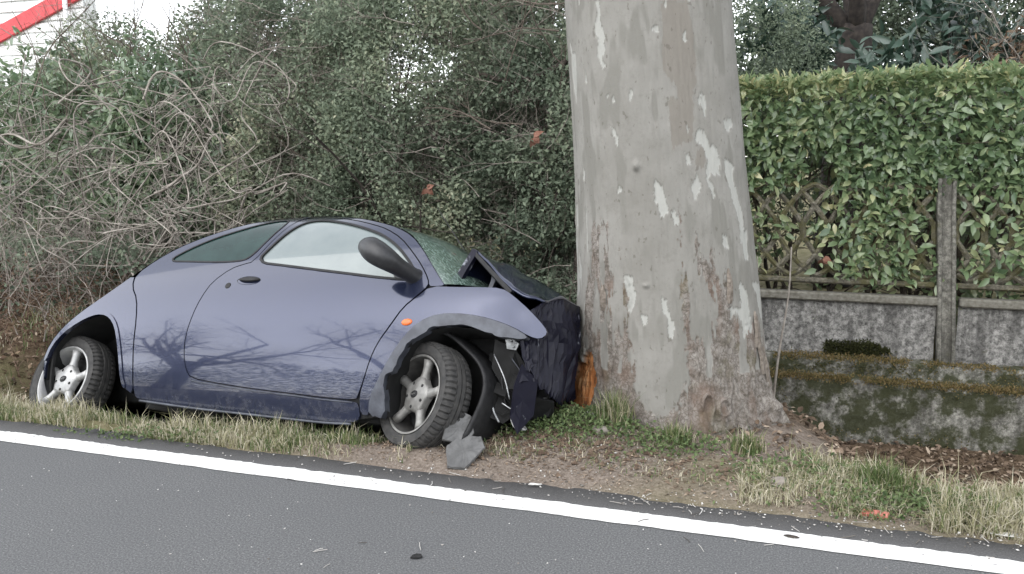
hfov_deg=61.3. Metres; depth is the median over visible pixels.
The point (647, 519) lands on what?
twig crumbs
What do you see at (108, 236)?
cane tangle
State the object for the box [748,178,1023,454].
concrete fence
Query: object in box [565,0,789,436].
plane tree
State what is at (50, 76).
laurel bush
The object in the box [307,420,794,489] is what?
soil clods
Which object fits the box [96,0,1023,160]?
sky
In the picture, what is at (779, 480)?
stone
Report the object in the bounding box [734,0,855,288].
magnolia shrub
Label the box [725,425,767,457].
grass tuft
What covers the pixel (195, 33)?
backing shrub
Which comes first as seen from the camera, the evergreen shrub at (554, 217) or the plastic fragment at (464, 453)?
the plastic fragment at (464, 453)
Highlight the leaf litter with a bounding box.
[0,249,1023,537]
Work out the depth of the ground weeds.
4.15 m
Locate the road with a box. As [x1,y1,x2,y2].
[0,420,1023,573]
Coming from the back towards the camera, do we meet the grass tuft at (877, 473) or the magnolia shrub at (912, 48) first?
the magnolia shrub at (912, 48)
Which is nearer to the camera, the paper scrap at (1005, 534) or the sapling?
the paper scrap at (1005, 534)
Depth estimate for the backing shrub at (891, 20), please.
9.96 m
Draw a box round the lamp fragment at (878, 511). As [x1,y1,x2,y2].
[861,509,889,518]
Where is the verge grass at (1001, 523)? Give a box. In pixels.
[0,301,1023,543]
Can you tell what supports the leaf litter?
on the ground at (436, 462)
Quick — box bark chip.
[783,534,799,537]
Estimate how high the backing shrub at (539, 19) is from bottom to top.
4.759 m
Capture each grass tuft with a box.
[583,384,642,429]
[656,414,695,447]
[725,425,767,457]
[845,450,928,495]
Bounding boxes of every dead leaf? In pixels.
[421,184,433,194]
[530,131,543,147]
[818,256,831,266]
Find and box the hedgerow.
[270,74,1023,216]
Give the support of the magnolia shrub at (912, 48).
on the ground at (436, 462)
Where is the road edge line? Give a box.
[0,431,1023,573]
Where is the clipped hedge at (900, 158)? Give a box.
[738,54,1023,334]
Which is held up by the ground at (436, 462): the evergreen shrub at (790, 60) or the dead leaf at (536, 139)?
the evergreen shrub at (790, 60)
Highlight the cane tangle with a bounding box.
[0,0,341,306]
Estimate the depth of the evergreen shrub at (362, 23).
7.23 m
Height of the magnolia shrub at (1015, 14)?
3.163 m
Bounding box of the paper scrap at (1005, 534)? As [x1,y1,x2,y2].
[990,532,1021,537]
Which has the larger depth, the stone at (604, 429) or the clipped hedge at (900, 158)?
the clipped hedge at (900, 158)
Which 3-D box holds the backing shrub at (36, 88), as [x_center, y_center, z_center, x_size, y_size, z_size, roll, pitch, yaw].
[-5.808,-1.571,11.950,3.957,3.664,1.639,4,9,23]
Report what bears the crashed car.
on the ground at (436, 462)
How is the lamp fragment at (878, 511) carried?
on the ground at (436, 462)
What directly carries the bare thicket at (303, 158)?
on the ground at (436, 462)
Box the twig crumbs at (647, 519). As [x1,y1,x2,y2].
[279,462,1023,567]
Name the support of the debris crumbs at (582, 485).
on the ground at (436, 462)
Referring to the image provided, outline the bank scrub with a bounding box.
[0,136,198,341]
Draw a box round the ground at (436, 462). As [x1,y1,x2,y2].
[0,168,1023,543]
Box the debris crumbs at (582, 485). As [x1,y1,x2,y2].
[17,430,1023,573]
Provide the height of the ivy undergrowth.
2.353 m
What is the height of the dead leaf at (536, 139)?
0.134 m
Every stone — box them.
[592,426,609,434]
[770,476,787,487]
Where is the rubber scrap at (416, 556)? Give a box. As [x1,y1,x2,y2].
[410,553,421,558]
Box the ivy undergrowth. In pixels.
[1,162,576,303]
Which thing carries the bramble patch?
on the ground at (436, 462)
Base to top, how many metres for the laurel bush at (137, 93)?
3.233 m
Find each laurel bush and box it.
[0,25,179,257]
[69,17,282,264]
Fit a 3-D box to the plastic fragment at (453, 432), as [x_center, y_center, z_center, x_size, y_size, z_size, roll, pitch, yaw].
[-0.257,0.681,4.204,0.153,0.179,0.027,8,-28,-7]
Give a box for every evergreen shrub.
[111,0,409,238]
[205,0,567,271]
[343,0,743,304]
[569,0,845,251]
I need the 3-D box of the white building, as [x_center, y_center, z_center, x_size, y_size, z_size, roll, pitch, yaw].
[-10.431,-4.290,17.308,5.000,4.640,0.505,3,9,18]
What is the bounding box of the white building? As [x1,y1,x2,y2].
[0,0,98,151]
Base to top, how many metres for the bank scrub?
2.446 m
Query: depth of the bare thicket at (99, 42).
8.75 m
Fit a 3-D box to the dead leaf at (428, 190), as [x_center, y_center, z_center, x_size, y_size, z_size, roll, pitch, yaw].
[-0.674,-0.780,6.925,0.106,0.092,0.037,-2,9,-10]
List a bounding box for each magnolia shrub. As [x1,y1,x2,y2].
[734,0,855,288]
[844,0,1023,294]
[950,1,1023,217]
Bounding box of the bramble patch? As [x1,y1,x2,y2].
[0,219,151,400]
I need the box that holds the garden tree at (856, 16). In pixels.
[797,0,880,286]
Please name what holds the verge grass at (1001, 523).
on the ground at (436, 462)
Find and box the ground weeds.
[53,401,1023,526]
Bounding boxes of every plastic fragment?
[442,413,473,441]
[446,436,484,469]
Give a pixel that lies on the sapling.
(777, 363)
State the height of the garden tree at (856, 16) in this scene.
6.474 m
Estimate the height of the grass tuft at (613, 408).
0.251 m
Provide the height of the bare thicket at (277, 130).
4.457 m
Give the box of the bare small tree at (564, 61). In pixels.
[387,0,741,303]
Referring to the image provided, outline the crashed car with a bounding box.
[29,208,580,448]
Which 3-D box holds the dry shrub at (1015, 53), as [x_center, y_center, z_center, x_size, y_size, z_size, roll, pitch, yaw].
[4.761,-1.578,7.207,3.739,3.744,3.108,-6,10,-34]
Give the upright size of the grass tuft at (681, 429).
0.155 m
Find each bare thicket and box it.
[0,0,304,241]
[93,0,464,216]
[197,0,747,270]
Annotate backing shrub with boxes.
[0,38,201,222]
[3,0,189,208]
[155,0,433,221]
[404,0,741,278]
[732,0,1023,272]
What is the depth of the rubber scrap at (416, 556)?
3.17 m
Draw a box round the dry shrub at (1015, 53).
[813,0,1023,297]
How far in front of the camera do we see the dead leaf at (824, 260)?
6.59 m
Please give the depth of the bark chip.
3.34 m
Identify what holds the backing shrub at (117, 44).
on the ground at (436, 462)
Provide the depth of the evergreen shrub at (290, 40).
7.88 m
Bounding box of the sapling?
[773,247,791,395]
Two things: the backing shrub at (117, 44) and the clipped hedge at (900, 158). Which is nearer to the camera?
the clipped hedge at (900, 158)
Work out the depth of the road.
3.42 m

